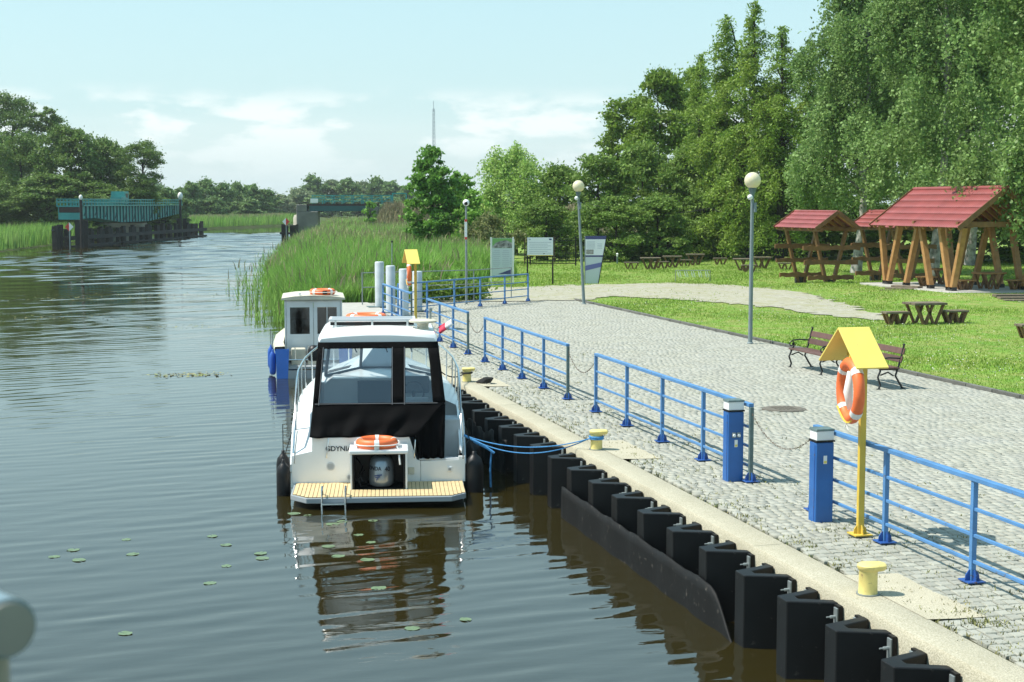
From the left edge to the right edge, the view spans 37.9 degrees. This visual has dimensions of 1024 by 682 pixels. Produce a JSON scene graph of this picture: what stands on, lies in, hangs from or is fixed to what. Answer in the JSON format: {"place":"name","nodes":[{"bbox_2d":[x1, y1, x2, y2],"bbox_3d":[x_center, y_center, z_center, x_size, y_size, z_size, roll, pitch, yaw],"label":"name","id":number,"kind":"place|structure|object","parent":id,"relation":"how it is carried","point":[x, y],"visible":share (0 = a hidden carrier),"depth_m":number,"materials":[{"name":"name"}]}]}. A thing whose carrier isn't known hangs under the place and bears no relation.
{"place":"outdoors","nodes":[
{"label":"outdoors","id":0,"kind":"place"},
{"bbox_2d":[0,592,35,681],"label":"bridge handrail","id":1,"kind":"object","parent":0,"point":[17,623],"visible":1,"depth_m":1.15,"materials":[{"name":"metal"}]},
{"bbox_2d":[0,212,366,251],"bbox_3d":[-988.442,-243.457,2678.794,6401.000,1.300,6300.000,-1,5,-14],"label":"bank","id":2,"kind":"structure","parent":0,"point":[218,227],"depth_m":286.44,"materials":[{"name":"green plant"}]},
{"bbox_2d":[0,180,43,228],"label":"tree","id":3,"kind":"object","parent":2,"relation":"on","point":[4,187],"visible":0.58,"depth_m":183.73,"materials":[{"name":"green plant"}]},
{"bbox_2d":[0,90,45,213],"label":"tree","id":4,"kind":"object","parent":2,"relation":"on","point":[10,109],"visible":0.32,"depth_m":228.44,"materials":[{"name":"green plant"}]},
{"bbox_2d":[0,126,65,224],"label":"tree","id":5,"kind":"object","parent":2,"relation":"on","point":[10,157],"visible":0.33,"depth_m":189.55,"materials":[{"name":"green plant"}]},
{"bbox_2d":[15,106,66,214],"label":"tree","id":6,"kind":"object","parent":2,"relation":"on","point":[30,121],"visible":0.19,"depth_m":225.90,"materials":[{"name":"green plant"}]},
{"bbox_2d":[4,171,103,229],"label":"tree","id":7,"kind":"object","parent":2,"relation":"on","point":[46,195],"visible":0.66,"depth_m":181.32,"materials":[{"name":"green plant"}]},
{"bbox_2d":[23,119,112,218],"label":"tree","id":8,"kind":"object","parent":2,"relation":"on","point":[69,147],"visible":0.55,"depth_m":186.91,"materials":[{"name":"green plant"}]},
{"bbox_2d":[35,179,144,234],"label":"tree","id":9,"kind":"object","parent":2,"relation":"on","point":[103,190],"visible":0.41,"depth_m":182.86,"materials":[{"name":"green plant"}]},
{"bbox_2d":[59,134,134,203],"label":"tree","id":10,"kind":"object","parent":2,"relation":"on","point":[111,146],"visible":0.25,"depth_m":191.22,"materials":[{"name":"green plant"}]},
{"bbox_2d":[110,138,167,227],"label":"tree","id":11,"kind":"object","parent":2,"relation":"on","point":[147,153],"visible":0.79,"depth_m":187.82,"materials":[{"name":"green plant"}]},
{"bbox_2d":[174,180,204,214],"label":"river tree","id":12,"kind":"object","parent":2,"relation":"on","point":[191,190],"visible":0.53,"depth_m":297.78,"materials":[{"name":"green plant"}]},
{"bbox_2d":[196,195,231,215],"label":"river tree","id":13,"kind":"object","parent":2,"relation":"on","point":[214,204],"visible":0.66,"depth_m":297.03,"materials":[{"name":"green plant"}]},
{"bbox_2d":[228,197,266,214],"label":"river tree","id":14,"kind":"object","parent":2,"relation":"on","point":[245,205],"visible":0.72,"depth_m":312.62,"materials":[{"name":"green plant"}]},
{"bbox_2d":[333,176,363,216],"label":"distant tree","id":15,"kind":"object","parent":2,"relation":"on","point":[353,188],"visible":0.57,"depth_m":436.01,"materials":[{"name":"green plant"}]},
{"bbox_2d":[0,231,823,681],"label":"river water","id":16,"kind":"structure","parent":0,"point":[112,435],"depth_m":20.90,"materials":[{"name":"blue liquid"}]},
{"bbox_2d":[100,222,146,240],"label":"pivot pier","id":17,"kind":"structure","parent":16,"relation":"in","point":[115,225],"depth_m":184.19,"materials":[{"name":"concrete"}]},
{"bbox_2d":[56,191,181,221],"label":"swing bridge","id":18,"kind":"structure","parent":17,"relation":"on","point":[100,211],"depth_m":173.28,"materials":[{"name":"teal paint"}]},
{"bbox_2d":[51,221,206,248],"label":"timber guide fence","id":19,"kind":"object","parent":16,"relation":"in","point":[60,237],"visible":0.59,"depth_m":177.78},
{"bbox_2d":[293,205,319,234],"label":"bridge pier","id":20,"kind":"structure","parent":16,"relation":"in","point":[304,216],"depth_m":175.09,"materials":[{"name":"concrete"}]},
{"bbox_2d":[307,193,406,222],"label":"road bridge","id":21,"kind":"structure","parent":20,"relation":"on","point":[322,207],"depth_m":175.77,"materials":[{"name":"teal metal"}]},
{"bbox_2d":[273,291,352,378],"bbox_3d":[-5.661,-0.199,42.609,2.220,2.560,5.290,-1,5,-8],"label":"cabin boat","id":22,"kind":"object","parent":16,"relation":"on","point":[296,341],"visible":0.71,"depth_m":41.19,"materials":[{"name":"beige paint"}]},
{"bbox_2d":[226,214,519,322],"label":"reed bed","id":23,"kind":"object","parent":16,"relation":"on","point":[351,293],"visible":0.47,"depth_m":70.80,"materials":[{"name":"green plant"}]},
{"bbox_2d":[290,307,465,510],"bbox_3d":[-2.417,1.010,27.218,2.908,3.490,8.751,0,5,-5],"label":"cabin cruiser","id":24,"kind":"object","parent":16,"relation":"on","point":[381,384],"visible":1,"depth_m":24.40,"materials":[{"name":"white plastic"}]},
{"bbox_2d":[276,432,291,495],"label":"boat fender","id":25,"kind":"object","parent":24,"relation":"hanging from","point":[283,478],"visible":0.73,"depth_m":24.06,"materials":[{"name":"rubber"}]},
{"bbox_2d":[358,380,390,402],"bbox_3d":[-2.502,1.180,27.287,0.620,0.920,0.060,0,5,-5],"label":"companionway door","id":26,"kind":"structure","parent":24,"relation":"in","point":[369,391],"depth_m":27.23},
{"bbox_2d":[354,435,400,464],"bbox_3d":[-2.152,1.734,23.898,0.742,0.384,0.749,0,5,-5],"label":"lifebuoy","id":27,"kind":"object","parent":24,"relation":"on","point":[375,442],"visible":1,"depth_m":23.66,"materials":[{"name":"orange plastic"}]},
{"bbox_2d":[464,425,482,492],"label":"boat fender","id":28,"kind":"object","parent":24,"relation":"hanging from","point":[474,473],"visible":0.67,"depth_m":24.34,"materials":[{"name":"rubber"}]},
{"bbox_2d":[561,486,731,641],"bbox_3d":[1.588,2.883,19.178,0.064,0.845,6.837,-1,5,-14],"label":"rubber sheet","id":29,"kind":"object","parent":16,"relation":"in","point":[696,595],"visible":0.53,"depth_m":18.67,"materials":[{"name":"black rubber"}]},
{"bbox_2d":[0,0,1017,203],"label":"sky","id":30,"kind":"structure","parent":0,"point":[271,94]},
{"bbox_2d":[395,283,883,319],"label":"gravel path","id":31,"kind":"structure","parent":0,"point":[784,299],"depth_m":61.93,"materials":[{"name":"beige gravel"}]},
{"bbox_2d":[376,207,980,235],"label":"road embankment","id":32,"kind":"structure","parent":0,"point":[595,213],"depth_m":174.34,"materials":[{"name":"green plant"}]},
{"bbox_2d":[342,300,1023,668],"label":"promenade","id":33,"kind":"structure","parent":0,"point":[972,430],"depth_m":25.52,"materials":[{"name":"stone"}]},
{"bbox_2d":[402,249,419,318],"bbox_3d":[-3.062,-1.585,45.689,0.440,2.433,0.966,-1,5,-14],"label":"lifebuoy stand","id":34,"kind":"object","parent":33,"relation":"on","point":[410,256],"visible":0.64,"depth_m":45.61,"materials":[{"name":"yellow paint"}]},
{"bbox_2d":[426,298,471,353],"bbox_3d":[-1.791,-0.457,40.698,0.200,1.083,5.660,-1,5,-14],"label":"blue railing","id":35,"kind":"object","parent":33,"relation":"on","point":[453,344],"visible":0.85,"depth_m":39.81,"materials":[{"name":"metal"}]},
{"bbox_2d":[396,273,529,313],"bbox_3d":[-1.639,-1.775,54.940,0.283,1.083,8.911,3,6,32],"label":"blue railing","id":36,"kind":"object","parent":33,"relation":"on","point":[480,293],"visible":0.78,"depth_m":55.29,"materials":[{"name":"metal"}]},
{"bbox_2d":[481,317,573,399],"bbox_3d":[0.220,0.277,32.772,0.200,1.083,7.360,-1,5,-14],"label":"blue railing","id":37,"kind":"object","parent":33,"relation":"on","point":[543,384],"visible":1,"depth_m":32.23,"materials":[{"name":"metal"}]},
{"bbox_2d":[573,180,585,303],"bbox_3d":[2.538,-3.746,56.816,0.495,4.712,0.447,-4,7,-36],"label":"street lamp","id":38,"kind":"object","parent":33,"relation":"on","point":[578,186],"visible":1,"depth_m":56.71,"materials":[{"name":"grey metal"}]},
{"bbox_2d":[589,353,759,482],"bbox_3d":[2.425,1.081,24.084,0.200,1.083,7.360,-1,5,-14],"label":"blue railing","id":39,"kind":"object","parent":33,"relation":"on","point":[750,476],"visible":0.98,"depth_m":23.74,"materials":[{"name":"metal"}]},
{"bbox_2d":[352,348,1023,681],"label":"quay wall","id":40,"kind":"structure","parent":33,"relation":"attached to","point":[909,625],"depth_m":15.57,"materials":[{"name":"concrete"}]},
{"bbox_2d":[464,418,506,475],"bbox_3d":[-0.598,2.009,27.753,0.132,1.010,3.908,-1,5,-14],"label":"rubber sheet","id":41,"kind":"object","parent":40,"relation":"attached to","point":[499,459],"visible":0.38,"depth_m":26.91,"materials":[{"name":"black rubber"}]},
{"bbox_2d":[499,423,531,471],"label":"rubber fender","id":42,"kind":"object","parent":40,"relation":"attached to","point":[507,432],"visible":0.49,"depth_m":26.18,"materials":[{"name":"rubber"}]},
{"bbox_2d":[514,431,547,482],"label":"rubber fender","id":43,"kind":"object","parent":40,"relation":"attached to","point":[521,468],"visible":0.52,"depth_m":25.15,"materials":[{"name":"rubber"}]},
{"bbox_2d":[530,441,565,494],"bbox_3d":[0.545,2.228,24.313,0.475,1.090,0.770,-1,5,-15],"label":"rubber fender","id":44,"kind":"object","parent":40,"relation":"attached to","point":[538,472],"visible":0.54,"depth_m":24.12,"materials":[{"name":"rubber"}]},
{"bbox_2d":[547,452,585,508],"bbox_3d":[0.810,2.334,23.268,0.475,1.090,0.770,-1,5,-13],"label":"rubber fender","id":45,"kind":"object","parent":40,"relation":"attached to","point":[558,464],"visible":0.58,"depth_m":23.07,"materials":[{"name":"rubber"}]},
{"bbox_2d":[567,464,606,501],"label":"rubber fender","id":46,"kind":"object","parent":40,"relation":"attached to","point":[578,477],"visible":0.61,"depth_m":22.02,"materials":[{"name":"rubber"}]},
{"bbox_2d":[589,429,607,450],"bbox_3d":[1.352,1.538,23.325,0.300,0.309,0.230,-1,5,-14],"label":"mooring bollard","id":47,"kind":"object","parent":40,"relation":"on","point":[595,445],"visible":1,"depth_m":23.24,"materials":[{"name":"metal"}]},
{"bbox_2d":[464,434,603,486],"bbox_3d":[0.327,1.938,23.988,2.595,1.040,0.244,3,6,32],"label":"mooring rope","id":48,"kind":"object","parent":47,"relation":"attached to","point":[474,440],"visible":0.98,"depth_m":24.09,"materials":[{"name":"blue fabric"}]},
{"bbox_2d":[588,476,630,516],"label":"rubber fender","id":49,"kind":"object","parent":40,"relation":"attached to","point":[601,491],"visible":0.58,"depth_m":20.98,"materials":[{"name":"rubber"}]},
{"bbox_2d":[611,490,656,534],"bbox_3d":[1.599,2.620,20.159,0.475,1.090,0.770,-1,5,-14],"label":"rubber fender","id":50,"kind":"object","parent":40,"relation":"attached to","point":[625,507],"visible":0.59,"depth_m":19.94,"materials":[{"name":"rubber"}]},
{"bbox_2d":[637,505,685,553],"bbox_3d":[1.861,2.708,19.123,0.475,1.090,0.770,-1,5,-15],"label":"rubber fender","id":51,"kind":"object","parent":40,"relation":"attached to","point":[653,523],"visible":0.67,"depth_m":18.91,"materials":[{"name":"rubber"}]},
{"bbox_2d":[666,522,717,574],"bbox_3d":[2.126,2.803,18.079,0.475,1.090,0.770,-1,5,-13],"label":"rubber fender","id":52,"kind":"object","parent":40,"relation":"attached to","point":[685,542],"visible":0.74,"depth_m":17.86,"materials":[{"name":"rubber"}]},
{"bbox_2d":[699,540,754,621],"bbox_3d":[2.390,2.892,17.040,0.475,1.090,0.770,-1,5,-13],"label":"rubber fender","id":53,"kind":"object","parent":40,"relation":"attached to","point":[720,564],"visible":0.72,"depth_m":16.83,"materials":[{"name":"rubber"}]},
{"bbox_2d":[734,563,795,649],"bbox_3d":[2.652,3.006,16.009,0.475,1.090,0.770,-1,5,-15],"label":"rubber fender","id":54,"kind":"object","parent":40,"relation":"attached to","point":[759,589],"visible":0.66,"depth_m":15.81,"materials":[{"name":"rubber"}]},
{"bbox_2d":[776,587,842,679],"bbox_3d":[2.916,3.097,14.965,0.475,1.090,0.770,-1,5,-13],"label":"rubber fender","id":55,"kind":"object","parent":40,"relation":"attached to","point":[805,616],"visible":0.89,"depth_m":14.77,"materials":[{"name":"rubber"}]},
{"bbox_2d":[824,614,896,681],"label":"rubber fender","id":56,"kind":"object","parent":40,"relation":"attached to","point":[857,649],"visible":0.87,"depth_m":13.71,"materials":[{"name":"rubber"}]},
{"bbox_2d":[856,561,886,596],"bbox_3d":[3.539,2.336,14.704,0.300,0.309,0.230,-1,5,-14],"label":"mooring bollard","id":57,"kind":"object","parent":40,"relation":"on","point":[868,578],"visible":1,"depth_m":14.62,"materials":[{"name":"metal"}]},
{"bbox_2d":[880,647,960,681],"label":"rubber fender","id":58,"kind":"object","parent":40,"relation":"attached to","point":[912,665],"visible":1,"depth_m":12.67,"materials":[{"name":"rubber"}]},
{"bbox_2d":[722,398,744,481],"bbox_3d":[3.082,1.389,20.762,0.246,1.166,0.246,-1,5,-14],"label":"power pedestal","id":59,"kind":"object","parent":33,"relation":"on","point":[733,422],"visible":1,"depth_m":20.69,"materials":[{"name":"blue plastic"}]},
{"bbox_2d":[744,172,760,343],"bbox_3d":[6.544,-2.256,40.813,0.450,4.689,0.450,-1,5,-14],"label":"street lamp","id":60,"kind":"object","parent":33,"relation":"on","point":[752,180],"visible":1,"depth_m":40.72,"materials":[{"name":"grey metal"}]},
{"bbox_2d":[788,327,838,374],"bbox_3d":[7.004,0.222,34.374,0.642,0.965,1.750,-1,5,-14],"label":"park bench","id":61,"kind":"object","parent":33,"relation":"on","point":[810,340],"visible":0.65,"depth_m":34.74,"materials":[{"name":"wood"}]},
{"bbox_2d":[808,426,834,522],"bbox_3d":[3.756,1.631,18.143,0.246,1.166,0.217,-1,5,-14],"label":"power pedestal","id":62,"kind":"object","parent":33,"relation":"on","point":[821,439],"visible":1,"depth_m":18.06,"materials":[{"name":"blue plastic"}]},
{"bbox_2d":[819,327,888,536],"bbox_3d":[3.935,1.051,17.213,0.440,2.433,0.966,-1,5,-14],"label":"lifebuoy stand","id":63,"kind":"object","parent":33,"relation":"on","point":[859,346],"visible":0.97,"depth_m":17.19,"materials":[{"name":"yellow paint"}]},
{"bbox_2d":[836,355,864,429],"bbox_3d":[3.857,0.578,17.090,0.172,0.886,0.770,0,5,-5],"label":"lifebuoy","id":64,"kind":"object","parent":63,"relation":"hanging from","point":[850,388],"visible":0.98,"depth_m":17.04,"materials":[{"name":"orange plastic"}]},
{"bbox_2d":[841,343,905,389],"bbox_3d":[7.665,0.463,31.768,0.642,0.965,1.750,-1,5,-14],"label":"park bench","id":65,"kind":"object","parent":33,"relation":"on","point":[894,349],"visible":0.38,"depth_m":31.06,"materials":[{"name":"wood"}]},
{"bbox_2d":[803,424,1023,584],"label":"blue railing","id":66,"kind":"object","parent":33,"relation":"on","point":[971,574],"visible":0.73,"depth_m":15.72,"materials":[{"name":"metal"}]},
{"bbox_2d":[384,204,1023,394],"bbox_3d":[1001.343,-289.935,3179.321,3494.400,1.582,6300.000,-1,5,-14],"label":"lawn","id":67,"kind":"structure","parent":0,"point":[1012,304],"depth_m":52.75,"materials":[{"name":"plant"}]},
{"bbox_2d":[398,144,465,243],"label":"chestnut tree","id":68,"kind":"object","parent":67,"relation":"on","point":[435,184],"visible":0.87,"depth_m":98.61,"materials":[{"name":"green plant"}]},
{"bbox_2d":[384,275,497,302],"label":"leafy weeds","id":69,"kind":"object","parent":67,"relation":"on","point":[449,292],"visible":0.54,"depth_m":58.88,"materials":[{"name":"green plant"}]},
{"bbox_2d":[446,170,476,239],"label":"young tree","id":70,"kind":"object","parent":67,"relation":"on","point":[463,187],"visible":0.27,"depth_m":103.10,"materials":[{"name":"green plant"}]},
{"bbox_2d":[447,188,493,241],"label":"light shrub","id":71,"kind":"object","parent":67,"relation":"on","point":[474,212],"visible":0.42,"depth_m":97.22,"materials":[{"name":"green plant"}]},
{"bbox_2d":[453,210,527,254],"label":"olive shrub","id":72,"kind":"object","parent":67,"relation":"on","point":[489,227],"visible":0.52,"depth_m":93.26,"materials":[{"name":"green plant"}]},
{"bbox_2d":[490,237,513,284],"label":"info board","id":73,"kind":"object","parent":67,"relation":"on","point":[501,252],"visible":0.97,"depth_m":70.12,"materials":[{"name":"white plastic"}]},
{"bbox_2d":[467,140,555,254],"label":"willow tree","id":74,"kind":"object","parent":67,"relation":"on","point":[514,171],"visible":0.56,"depth_m":109.74,"materials":[{"name":"green plant"}]},
{"bbox_2d":[375,200,647,235],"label":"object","id":75,"kind":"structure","parent":67,"relation":"on","point":[389,208],"depth_m":173.85,"materials":[{"name":"green plant"}]},
{"bbox_2d":[527,237,553,283],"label":"info board","id":76,"kind":"object","parent":67,"relation":"on","point":[540,246],"visible":0.98,"depth_m":70.51,"materials":[{"name":"white metal"}]},
{"bbox_2d":[505,197,578,260],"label":"shrub","id":77,"kind":"object","parent":67,"relation":"on","point":[553,212],"visible":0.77,"depth_m":99.32,"materials":[{"name":"green plant"}]},
{"bbox_2d":[521,158,604,254],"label":"hawthorn","id":78,"kind":"object","parent":67,"relation":"on","point":[552,176],"visible":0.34,"depth_m":106.54,"materials":[{"name":"green plant"}]},
{"bbox_2d":[584,236,606,283],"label":"info board","id":79,"kind":"object","parent":67,"relation":"on","point":[594,249],"visible":1,"depth_m":71.48,"materials":[{"name":"metal"}]},
{"bbox_2d":[554,146,650,258],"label":"hawthorn","id":80,"kind":"object","parent":67,"relation":"on","point":[601,169],"visible":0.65,"depth_m":102.54,"materials":[{"name":"green plant"}]},
{"bbox_2d":[572,191,655,261],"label":"shrub","id":81,"kind":"object","parent":67,"relation":"on","point":[612,206],"visible":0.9,"depth_m":96.98,"materials":[{"name":"green plant"}]},
{"bbox_2d":[593,97,669,229],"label":"acacia tree","id":82,"kind":"object","parent":67,"relation":"on","point":[616,124],"visible":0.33,"depth_m":124.20,"materials":[{"name":"green plant"}]},
{"bbox_2d":[594,134,679,255],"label":"hawthorn","id":83,"kind":"object","parent":67,"relation":"on","point":[648,151],"visible":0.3,"depth_m":106.32,"materials":[{"name":"green plant"}]},
{"bbox_2d":[606,192,697,261],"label":"shrub","id":84,"kind":"object","parent":67,"relation":"on","point":[660,205],"visible":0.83,"depth_m":97.80,"materials":[{"name":"green plant"}]},
{"bbox_2d":[616,63,697,194],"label":"acacia tree","id":85,"kind":"object","parent":67,"relation":"on","point":[664,85],"visible":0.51,"depth_m":119.77,"materials":[{"name":"green plant"}]},
{"bbox_2d":[641,143,716,256],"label":"hawthorn","id":86,"kind":"object","parent":67,"relation":"on","point":[680,184],"visible":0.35,"depth_m":104.56,"materials":[{"name":"green plant"}]},
{"bbox_2d":[663,186,737,258],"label":"shrub","id":87,"kind":"object","parent":67,"relation":"on","point":[698,194],"visible":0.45,"depth_m":102.06,"materials":[{"name":"green plant"}]},
{"bbox_2d":[669,53,743,251],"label":"larch","id":88,"kind":"object","parent":67,"relation":"on","point":[701,88],"visible":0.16,"depth_m":107.65,"materials":[{"name":"green plant"}]},
{"bbox_2d":[680,14,772,259],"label":"larch","id":89,"kind":"object","parent":67,"relation":"on","point":[719,119],"visible":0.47,"depth_m":102.29,"materials":[{"name":"green plant"}]},
{"bbox_2d":[685,0,819,261],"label":"larch","id":90,"kind":"object","parent":67,"relation":"on","point":[749,61],"visible":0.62,"depth_m":99.11,"materials":[{"name":"green plant"}]},
{"bbox_2d":[717,25,829,260],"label":"larch","id":91,"kind":"object","parent":67,"relation":"on","point":[779,124],"visible":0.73,"depth_m":97.61,"materials":[{"name":"green plant"}]},
{"bbox_2d":[574,298,1023,398],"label":"kerb","id":92,"kind":"structure","parent":67,"relation":"on","point":[970,385],"depth_m":40.25,"materials":[{"name":"concrete"}]},
{"bbox_2d":[762,41,855,258],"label":"larch","id":93,"kind":"object","parent":67,"relation":"on","point":[837,239],"visible":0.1,"depth_m":102.42,"materials":[{"name":"green plant"}]},
{"bbox_2d":[773,210,860,282],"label":"timber rack shelter","id":94,"kind":"object","parent":67,"relation":"on","point":[815,222],"visible":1,"depth_m":69.25,"materials":[{"name":"red wood"}]},
{"bbox_2d":[777,0,937,272],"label":"weeping birch","id":95,"kind":"object","parent":67,"relation":"on","point":[806,165],"visible":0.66,"depth_m":81.04,"materials":[{"name":"green plant"}]},
{"bbox_2d":[814,1,967,251],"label":"weeping birch","id":96,"kind":"object","parent":67,"relation":"on","point":[857,205],"visible":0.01,"depth_m":94.68,"materials":[{"name":"green plant"}]},
{"bbox_2d":[851,210,936,280],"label":"timber rack shelter","id":97,"kind":"object","parent":67,"relation":"on","point":[867,217],"visible":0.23,"depth_m":73.34,"materials":[{"name":"red wood"}]},
{"bbox_2d":[838,176,977,258],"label":"shrub","id":98,"kind":"object","parent":67,"relation":"on","point":[871,235],"visible":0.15,"depth_m":101.45,"materials":[{"name":"green plant"}]},
{"bbox_2d":[902,301,947,324],"bbox_3d":[13.245,-0.890,47.922,1.167,0.718,0.838,-1,5,-14],"label":"picnic table","id":99,"kind":"object","parent":67,"relation":"on","point":[918,307],"visible":1,"depth_m":47.67,"materials":[{"name":"wood"}]},
{"bbox_2d":[829,0,1023,278],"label":"weeping birch","id":100,"kind":"object","parent":67,"relation":"on","point":[903,58],"visible":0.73,"depth_m":72.53,"materials":[{"name":"green plant"}]},
{"bbox_2d":[860,185,1023,292],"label":"picnic shelter","id":101,"kind":"object","parent":67,"relation":"on","point":[908,207],"visible":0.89,"depth_m":63.16,"materials":[{"name":"red tile"}]},
{"bbox_2d":[889,0,1023,265],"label":"weeping birch","id":102,"kind":"object","parent":67,"relation":"on","point":[970,256],"visible":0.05,"depth_m":92.57,"materials":[{"name":"green plant"}]},
{"bbox_2d":[907,184,1023,261],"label":"shrub","id":103,"kind":"object","parent":67,"relation":"on","point":[1006,253],"visible":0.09,"depth_m":97.73,"materials":[{"name":"green plant"}]},
{"bbox_2d":[937,0,1023,250],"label":"weeping birch","id":104,"kind":"object","parent":67,"relation":"on","point":[1011,31],"visible":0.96,"depth_m":61.31,"materials":[{"name":"green plant"}]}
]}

